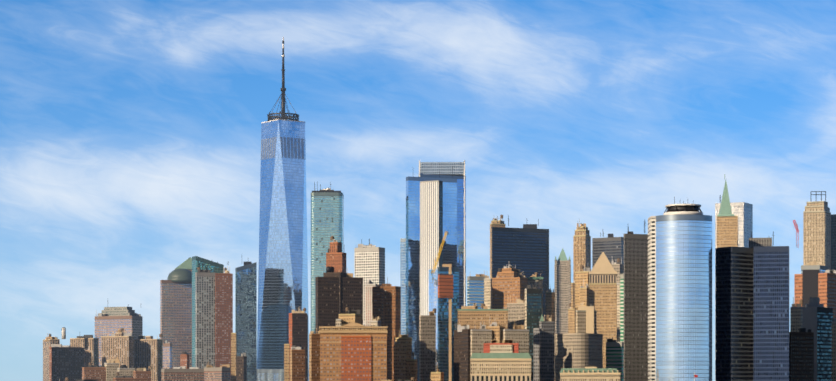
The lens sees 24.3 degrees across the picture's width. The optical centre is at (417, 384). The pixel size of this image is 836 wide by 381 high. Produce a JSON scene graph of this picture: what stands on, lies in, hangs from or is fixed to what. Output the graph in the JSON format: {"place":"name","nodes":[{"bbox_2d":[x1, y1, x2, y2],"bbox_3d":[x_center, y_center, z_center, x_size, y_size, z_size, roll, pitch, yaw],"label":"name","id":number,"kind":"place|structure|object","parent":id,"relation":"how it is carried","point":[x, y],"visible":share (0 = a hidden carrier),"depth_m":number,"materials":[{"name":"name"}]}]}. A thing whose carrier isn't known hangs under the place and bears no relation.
{"place":"outdoors","nodes":[
{"label":"outdoors","id":0,"kind":"place"},
{"bbox_2d":[257,369,308,380],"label":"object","id":1,"kind":"object","parent":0,"point":[270,374],"visible":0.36,"depth_m":2790.91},
{"bbox_2d":[0,0,835,380],"label":"sky","id":2,"kind":"structure","parent":0,"point":[130,130],"materials":[{"name":"blue"}]},
{"bbox_2d":[49,215,802,380],"bbox_3d":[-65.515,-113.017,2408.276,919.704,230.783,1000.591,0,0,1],"label":"rooftop structures","id":3,"kind":"object","parent":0,"point":[434,310],"visible":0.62,"depth_m":2355.00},
{"bbox_2d":[719,181,731,213],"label":"spire roof","id":4,"kind":"structure","parent":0,"point":[725,207],"depth_m":2480.46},
{"bbox_3d":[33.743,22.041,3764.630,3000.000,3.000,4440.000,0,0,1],"label":"island","id":5,"kind":"structure","parent":0,"visible":0},
{"bbox_2d":[43,339,59,380],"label":"building","id":6,"kind":"structure","parent":5,"relation":"on","point":[47,344],"depth_m":2735.24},
{"bbox_2d":[49,347,83,380],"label":"building","id":7,"kind":"structure","parent":5,"relation":"on","point":[65,362],"depth_m":2662.59,"materials":[{"name":"grey brick"}]},
{"bbox_2d":[70,338,98,366],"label":"building","id":8,"kind":"structure","parent":5,"relation":"on","point":[90,346],"depth_m":2759.80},
{"bbox_2d":[82,367,105,380],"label":"building","id":9,"kind":"structure","parent":5,"relation":"on","point":[99,373],"depth_m":2499.07,"materials":[{"name":"brick"}]},
{"bbox_2d":[104,363,118,380],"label":"building","id":10,"kind":"structure","parent":5,"relation":"on","point":[111,370],"depth_m":2505.20,"materials":[{"name":"stone"}]},
{"bbox_2d":[101,336,133,367],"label":"building","id":11,"kind":"structure","parent":5,"relation":"on","point":[121,348],"depth_m":2701.02,"materials":[{"name":"concrete"}]},
{"bbox_2d":[95,316,142,365],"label":"building","id":12,"kind":"structure","parent":5,"relation":"on","point":[110,325],"depth_m":3060.72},
{"bbox_2d":[117,368,134,375],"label":"building","id":13,"kind":"structure","parent":5,"relation":"on","point":[125,371],"depth_m":2496.06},
{"bbox_2d":[133,371,150,380],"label":"building","id":14,"kind":"structure","parent":5,"relation":"on","point":[142,374],"depth_m":2486.62,"materials":[{"name":"brick"}]},
{"bbox_2d":[134,339,161,380],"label":"building","id":15,"kind":"structure","parent":5,"relation":"on","point":[147,352],"depth_m":2719.09,"materials":[{"name":"stone"}]},
{"bbox_2d":[163,343,171,368],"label":"building","id":16,"kind":"structure","parent":5,"relation":"on","point":[167,355],"depth_m":2895.32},
{"bbox_2d":[160,280,191,368],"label":"building","id":17,"kind":"structure","parent":5,"relation":"on","point":[176,314],"depth_m":2951.74,"materials":[{"name":"stone"}]},
{"bbox_2d":[167,277,191,281],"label":"dome base","id":18,"kind":"object","parent":17,"relation":"on","point":[181,279],"visible":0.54,"depth_m":2946.37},
{"bbox_2d":[168,269,191,277],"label":"dome","id":19,"kind":"structure","parent":18,"relation":"on","point":[181,273],"depth_m":2952.81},
{"bbox_2d":[161,369,203,380],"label":"building","id":20,"kind":"structure","parent":5,"relation":"on","point":[182,374],"depth_m":2451.26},
{"bbox_2d":[180,354,188,368],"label":"building","id":21,"kind":"structure","parent":5,"relation":"on","point":[184,359],"depth_m":2492.78,"materials":[{"name":"red brick"}]},
{"bbox_2d":[195,272,214,368],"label":"building","id":22,"kind":"structure","parent":5,"relation":"on","point":[204,318],"depth_m":2595.16,"materials":[{"name":"concrete"}]},
{"bbox_2d":[192,256,223,366],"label":"building","id":23,"kind":"structure","parent":5,"relation":"on","point":[203,263],"depth_m":2751.48,"materials":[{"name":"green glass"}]},
{"bbox_2d":[204,367,230,380],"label":"building","id":24,"kind":"structure","parent":5,"relation":"on","point":[217,373],"depth_m":2448.77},
{"bbox_2d":[215,273,232,367],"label":"building","id":25,"kind":"structure","parent":5,"relation":"on","point":[223,306],"depth_m":2596.76,"materials":[{"name":"red brick"}]},
{"bbox_2d":[231,333,236,380],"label":"building","id":26,"kind":"structure","parent":5,"relation":"on","point":[233,353],"depth_m":2489.86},
{"bbox_2d":[236,356,246,380],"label":"building","id":27,"kind":"structure","parent":5,"relation":"on","point":[241,368],"depth_m":2441.38,"materials":[{"name":"brick"}]},
{"bbox_2d":[235,262,256,380],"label":"building","id":28,"kind":"structure","parent":5,"relation":"on","point":[246,304],"depth_m":2696.24,"materials":[{"name":"blue glass"}]},
{"bbox_2d":[257,120,308,368],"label":"skyscraper","id":29,"kind":"structure","parent":5,"relation":"on","point":[283,278],"depth_m":2791.89,"materials":[{"name":"blue glass"}]},
{"bbox_2d":[267,93,298,120],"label":"antenna support structure","id":30,"kind":"object","parent":29,"relation":"on","point":[277,116],"visible":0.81,"depth_m":2805.79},
{"bbox_2d":[284,344,289,380],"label":"building","id":31,"kind":"structure","parent":5,"relation":"on","point":[286,362],"depth_m":2288.18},
{"bbox_2d":[290,350,304,380],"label":"building","id":32,"kind":"structure","parent":5,"relation":"on","point":[297,365],"depth_m":2190.81,"materials":[{"name":"brown brick"}]},
{"bbox_2d":[289,313,306,380],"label":"building","id":33,"kind":"structure","parent":5,"relation":"on","point":[297,329],"depth_m":2342.76,"materials":[{"name":"brick"}]},
{"bbox_2d":[309,334,319,380],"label":"building","id":34,"kind":"structure","parent":5,"relation":"on","point":[314,357],"depth_m":2039.37,"materials":[{"name":"brown brick"}]},
{"bbox_2d":[311,192,343,333],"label":"tower","id":35,"kind":"structure","parent":5,"relation":"on","point":[327,215],"depth_m":2637.59,"materials":[{"name":"green glass"}]},
{"bbox_2d":[323,272,345,313],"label":"building","id":36,"kind":"structure","parent":5,"relation":"on","point":[336,274],"depth_m":2147.99,"materials":[{"name":"brick"}]},
{"bbox_2d":[326,252,345,272],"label":"building","id":37,"kind":"structure","parent":5,"relation":"on","point":[336,261],"depth_m":2159.97,"materials":[{"name":"brick"}]},
{"bbox_2d":[330,242,341,252],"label":"building","id":38,"kind":"structure","parent":5,"relation":"on","point":[335,247],"depth_m":2164.82,"materials":[{"name":"brick"}]},
{"bbox_2d":[315,277,362,333],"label":"building","id":39,"kind":"structure","parent":5,"relation":"on","point":[326,301],"depth_m":2144.99,"materials":[{"name":"brick"}]},
{"bbox_2d":[339,314,360,325],"bbox_3d":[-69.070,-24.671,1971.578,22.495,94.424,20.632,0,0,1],"label":"rooftop penthouse","id":40,"kind":"object","parent":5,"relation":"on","point":[348,318],"visible":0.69,"depth_m":1965.21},
{"bbox_2d":[320,333,386,380],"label":"building","id":41,"kind":"structure","parent":5,"relation":"on","point":[330,361],"depth_m":1937.06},
{"bbox_2d":[320,328,386,330],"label":"ledge","id":42,"kind":"object","parent":41,"relation":"on","point":[353,329],"visible":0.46,"depth_m":1937.25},
{"bbox_2d":[319,331,387,332],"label":"cornice","id":43,"kind":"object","parent":41,"relation":"attached to","point":[353,331],"visible":0.95,"depth_m":1936.08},
{"bbox_2d":[319,326,387,327],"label":"cornice","id":44,"kind":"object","parent":41,"relation":"attached to","point":[353,326],"visible":0.95,"depth_m":1935.78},
{"bbox_2d":[341,336,370,380],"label":"facade","id":45,"kind":"structure","parent":41,"relation":"attached to","point":[355,358],"depth_m":1935.97,"materials":[{"name":"brick"}]},
{"bbox_2d":[354,247,384,325],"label":"building","id":46,"kind":"structure","parent":5,"relation":"on","point":[369,262],"depth_m":2494.45,"materials":[{"name":"concrete"}]},
{"bbox_2d":[366,284,377,325],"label":"building","id":47,"kind":"structure","parent":5,"relation":"on","point":[368,304],"depth_m":2289.28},
{"bbox_2d":[372,286,400,380],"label":"building","id":48,"kind":"structure","parent":5,"relation":"on","point":[392,308],"depth_m":2189.85,"materials":[{"name":"brown brick"}]},
{"bbox_2d":[394,345,406,380],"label":"building","id":49,"kind":"structure","parent":5,"relation":"on","point":[400,354],"depth_m":1980.35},
{"bbox_2d":[400,238,405,334],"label":"building","id":50,"kind":"structure","parent":5,"relation":"on","point":[403,278],"depth_m":2637.03,"materials":[{"name":"blue glass"}]},
{"bbox_2d":[394,337,411,358],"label":"building","id":51,"kind":"structure","parent":5,"relation":"on","point":[407,341],"depth_m":1988.86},
{"bbox_2d":[406,359,416,380],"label":"building","id":52,"kind":"structure","parent":5,"relation":"on","point":[411,367],"depth_m":1977.61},
{"bbox_2d":[419,315,435,380],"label":"building","id":53,"kind":"structure","parent":5,"relation":"on","point":[427,345],"depth_m":2038.27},
{"bbox_2d":[406,176,456,380],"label":"building","id":54,"kind":"structure","parent":5,"relation":"on","point":[413,242],"depth_m":2590.67,"materials":[{"name":"glass"}]},
{"bbox_2d":[420,181,442,314],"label":"building","id":55,"kind":"structure","parent":5,"relation":"on","point":[431,215],"depth_m":2391.28,"materials":[{"name":"concrete"}]},
{"bbox_2d":[429,269,437,371],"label":"building","id":56,"kind":"structure","parent":5,"relation":"on","point":[432,297],"depth_m":2364.59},
{"bbox_2d":[431,372,443,380],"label":"building","id":57,"kind":"structure","parent":5,"relation":"on","point":[437,376],"depth_m":1886.99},
{"bbox_2d":[420,173,465,308],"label":"building","id":58,"kind":"structure","parent":5,"relation":"on","point":[460,222],"depth_m":2760.35,"materials":[{"name":"blue glass"}]},
{"bbox_2d":[420,162,463,175],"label":"crown","id":59,"kind":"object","parent":58,"relation":"on","point":[435,168],"depth_m":2736.29},
{"bbox_2d":[442,264,451,380],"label":"construction hoist","id":60,"kind":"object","parent":5,"relation":"on","point":[450,327],"depth_m":2189.17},
{"bbox_2d":[438,267,458,380],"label":"building","id":61,"kind":"structure","parent":5,"relation":"on","point":[443,334],"depth_m":2188.10,"materials":[{"name":"teal glass"}]},
{"bbox_2d":[438,274,452,297],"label":"building","id":62,"kind":"structure","parent":61,"relation":"attached to","point":[445,285],"depth_m":2185.61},
{"bbox_2d":[454,329,470,380],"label":"building","id":63,"kind":"structure","parent":5,"relation":"on","point":[462,355],"depth_m":1995.87,"materials":[{"name":"brick"}]},
{"bbox_2d":[464,160,464,305],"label":"building","id":64,"kind":"structure","parent":5,"relation":"on","point":[464,232],"depth_m":2734.82,"materials":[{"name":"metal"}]},
{"bbox_2d":[467,276,484,308],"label":"building","id":65,"kind":"structure","parent":5,"relation":"on","point":[475,289],"depth_m":2487.93,"materials":[{"name":"blue glass"}]},
{"bbox_2d":[471,329,491,354],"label":"building","id":66,"kind":"structure","parent":5,"relation":"on","point":[479,337],"depth_m":1937.20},
{"bbox_2d":[458,311,507,329],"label":"building","id":67,"kind":"structure","parent":5,"relation":"on","point":[472,319],"depth_m":2082.85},
{"bbox_2d":[484,278,491,308],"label":"building","id":68,"kind":"structure","parent":5,"relation":"on","point":[488,292],"depth_m":2285.41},
{"bbox_2d":[488,326,504,342],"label":"building","id":69,"kind":"structure","parent":5,"relation":"on","point":[497,332],"depth_m":1945.75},
{"bbox_2d":[490,223,504,277],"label":"building","id":70,"kind":"structure","parent":5,"relation":"on","point":[495,225],"depth_m":2587.09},
{"bbox_2d":[471,361,530,373],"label":"building","id":71,"kind":"structure","parent":5,"relation":"on","point":[500,367],"depth_m":1832.17,"materials":[{"name":"concrete"}]},
{"bbox_2d":[470,358,531,360],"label":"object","id":72,"kind":"structure","parent":71,"relation":"on","point":[500,359],"depth_m":1831.19,"materials":[{"name":"stone"}]},
{"bbox_2d":[471,353,530,357],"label":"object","id":73,"kind":"object","parent":72,"relation":"on","point":[500,355],"visible":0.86,"depth_m":1834.73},
{"bbox_2d":[471,375,530,380],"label":"colonnade","id":74,"kind":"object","parent":5,"relation":"on","point":[500,377],"depth_m":1831.79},
{"bbox_2d":[483,343,518,352],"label":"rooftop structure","id":75,"kind":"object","parent":5,"relation":"on","point":[486,347],"depth_m":1872.97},
{"bbox_2d":[490,345,511,352],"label":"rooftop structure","id":76,"kind":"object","parent":75,"relation":"on","point":[500,348],"depth_m":1870.94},
{"bbox_2d":[497,272,521,277],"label":"rooftop structure","id":77,"kind":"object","parent":5,"relation":"on","point":[506,274],"depth_m":2242.93,"materials":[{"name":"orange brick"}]},
{"bbox_2d":[492,277,527,308],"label":"building","id":78,"kind":"structure","parent":5,"relation":"on","point":[503,289],"depth_m":2241.28,"materials":[{"name":"orange brick"}]},
{"bbox_2d":[503,329,528,352],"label":"building","id":79,"kind":"structure","parent":5,"relation":"on","point":[520,337],"depth_m":1939.84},
{"bbox_2d":[507,303,524,329],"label":"building","id":80,"kind":"structure","parent":5,"relation":"on","point":[516,312],"depth_m":2137.16,"materials":[{"name":"stone"}]},
{"bbox_2d":[492,227,548,320],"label":"building","id":81,"kind":"structure","parent":5,"relation":"on","point":[525,251],"depth_m":2500.90,"materials":[{"name":"glass"}]},
{"bbox_2d":[525,289,541,380],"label":"building","id":82,"kind":"structure","parent":5,"relation":"on","point":[533,305],"depth_m":2085.57,"materials":[{"name":"glass"}]},
{"bbox_2d":[528,279,542,315],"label":"building","id":83,"kind":"structure","parent":5,"relation":"on","point":[532,282],"depth_m":2287.06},
{"bbox_2d":[533,328,540,380],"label":"building","id":84,"kind":"structure","parent":5,"relation":"on","point":[536,354],"depth_m":1974.17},
{"bbox_2d":[539,321,553,380],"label":"building","id":85,"kind":"structure","parent":5,"relation":"on","point":[547,350],"depth_m":1985.39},
{"bbox_2d":[546,292,554,334],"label":"building","id":86,"kind":"structure","parent":5,"relation":"on","point":[550,303],"depth_m":2284.23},
{"bbox_2d":[555,260,556,333],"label":"skyscraper side","id":87,"kind":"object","parent":5,"relation":"on","point":[555,296],"depth_m":2880.09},
{"bbox_2d":[554,265,560,333],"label":"building","id":88,"kind":"structure","parent":5,"relation":"on","point":[558,299],"depth_m":2883.47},
{"bbox_2d":[557,261,567,333],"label":"building","id":89,"kind":"structure","parent":5,"relation":"on","point":[564,297],"depth_m":2884.18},
{"bbox_2d":[568,260,570,308],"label":"skyscraper side","id":90,"kind":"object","parent":5,"relation":"on","point":[569,281],"depth_m":2879.73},
{"bbox_2d":[568,309,574,332],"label":"building","id":91,"kind":"structure","parent":5,"relation":"on","point":[571,320],"depth_m":2453.56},
{"bbox_2d":[554,333,602,380],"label":"curved building","id":92,"kind":"structure","parent":5,"relation":"on","point":[577,350],"depth_m":1990.52,"materials":[{"name":"concrete"}]},
{"bbox_2d":[573,235,590,280],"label":"building","id":93,"kind":"structure","parent":5,"relation":"on","point":[581,249],"depth_m":2485.73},
{"bbox_2d":[575,271,588,332],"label":"building","id":94,"kind":"structure","parent":5,"relation":"on","point":[580,276],"depth_m":2296.93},
{"bbox_2d":[580,288,588,305],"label":"building","id":95,"kind":"structure","parent":5,"relation":"on","point":[584,296],"depth_m":2273.36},
{"bbox_2d":[578,306,593,333],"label":"building","id":96,"kind":"structure","parent":5,"relation":"on","point":[589,319],"depth_m":2015.59,"materials":[{"name":"stone"}]},
{"bbox_2d":[576,310,596,333],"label":"building","id":97,"kind":"structure","parent":5,"relation":"on","point":[580,321],"depth_m":2014.24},
{"bbox_2d":[560,375,619,380],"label":"building","id":98,"kind":"structure","parent":5,"relation":"on","point":[589,377],"depth_m":1779.48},
{"bbox_2d":[560,373,620,374],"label":"roof edge","id":99,"kind":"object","parent":98,"relation":"on","point":[590,373],"depth_m":1778.50,"materials":[{"name":"stone"}]},
{"bbox_2d":[559,368,618,372],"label":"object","id":100,"kind":"object","parent":99,"relation":"on","point":[589,369],"visible":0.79,"depth_m":1784.04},
{"bbox_2d":[589,283,616,367],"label":"building","id":101,"kind":"structure","parent":5,"relation":"on","point":[603,299],"depth_m":2279.05,"materials":[{"name":"stone"}]},
{"bbox_2d":[589,274,615,282],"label":"colonnade","id":102,"kind":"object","parent":101,"relation":"on","point":[602,278],"depth_m":2280.48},
{"bbox_2d":[592,237,623,266],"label":"building","id":103,"kind":"structure","parent":5,"relation":"on","point":[612,248],"depth_m":2589.53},
{"bbox_2d":[606,342,623,380],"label":"building","id":104,"kind":"structure","parent":5,"relation":"on","point":[614,354],"depth_m":2024.42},
{"bbox_2d":[611,264,623,282],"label":"building","id":105,"kind":"structure","parent":5,"relation":"on","point":[619,268],"depth_m":2382.25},
{"bbox_2d":[617,283,619,337],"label":"building","id":106,"kind":"structure","parent":5,"relation":"on","point":[618,308],"depth_m":2362.68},
{"bbox_2d":[620,274,623,341],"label":"building","id":107,"kind":"structure","parent":5,"relation":"on","point":[621,307],"depth_m":2032.28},
{"bbox_2d":[624,234,647,380],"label":"building","id":108,"kind":"structure","parent":5,"relation":"on","point":[635,307],"depth_m":1886.19,"materials":[{"name":"concrete"}]},
{"bbox_2d":[648,214,711,380],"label":"skyscraper","id":109,"kind":"structure","parent":5,"relation":"on","point":[679,297],"depth_m":1753.96,"materials":[{"name":"blue glass"}]},
{"bbox_2d":[663,211,702,214],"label":"rooftop base ring","id":110,"kind":"object","parent":109,"relation":"on","point":[682,212],"visible":0.46,"depth_m":1756.58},
{"bbox_2d":[667,206,698,211],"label":"rooftop crown","id":111,"kind":"object","parent":110,"relation":"on","point":[681,208],"visible":0.65,"depth_m":1759.35},
{"bbox_2d":[717,216,737,247],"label":"building","id":112,"kind":"structure","parent":5,"relation":"on","point":[727,231],"depth_m":2475.44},
{"bbox_2d":[715,247,752,380],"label":"building","id":113,"kind":"structure","parent":5,"relation":"on","point":[733,313],"depth_m":1787.55,"materials":[{"name":"glass"}]},
{"bbox_2d":[715,202,752,247],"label":"building","id":114,"kind":"structure","parent":5,"relation":"on","point":[743,211],"depth_m":2583.55,"materials":[{"name":"concrete"}]},
{"bbox_2d":[749,238,771,247],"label":"building","id":115,"kind":"structure","parent":5,"relation":"on","point":[753,242],"depth_m":1827.08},
{"bbox_2d":[753,246,788,380],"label":"building","id":116,"kind":"structure","parent":5,"relation":"on","point":[770,313],"depth_m":1781.83,"materials":[{"name":"glass"}]},
{"bbox_2d":[790,307,802,331],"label":"building","id":117,"kind":"structure","parent":5,"relation":"on","point":[796,315],"depth_m":1930.73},
{"bbox_2d":[789,332,813,380],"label":"building","id":118,"kind":"structure","parent":5,"relation":"on","point":[801,356],"depth_m":1833.29,"materials":[{"name":"glass"}]},
{"bbox_2d":[802,270,819,306],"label":"building","id":119,"kind":"structure","parent":5,"relation":"on","point":[809,283],"depth_m":2085.53,"materials":[{"name":"metal"}]},
{"bbox_2d":[801,265,827,273],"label":"building","id":120,"kind":"structure","parent":5,"relation":"on","point":[813,267],"depth_m":2282.99,"materials":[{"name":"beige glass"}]},
{"bbox_2d":[794,273,835,318],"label":"building","id":121,"kind":"structure","parent":5,"relation":"on","point":[827,289],"depth_m":2083.75,"materials":[{"name":"brick"}]},
{"bbox_2d":[803,211,830,269],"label":"building","id":122,"kind":"structure","parent":5,"relation":"on","point":[817,235],"depth_m":2482.26,"materials":[{"name":"stone"}]},
{"bbox_2d":[803,307,832,380],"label":"building","id":123,"kind":"structure","parent":5,"relation":"on","point":[817,321],"depth_m":1885.41,"materials":[{"name":"glass"}]},
{"bbox_2d":[831,214,835,269],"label":"building","id":124,"kind":"structure","parent":5,"relation":"on","point":[833,241],"depth_m":2533.39,"materials":[{"name":"teal glass"}]},
{"bbox_2d":[832,322,835,380],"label":"building","id":125,"kind":"structure","parent":5,"relation":"on","point":[833,351],"depth_m":1861.89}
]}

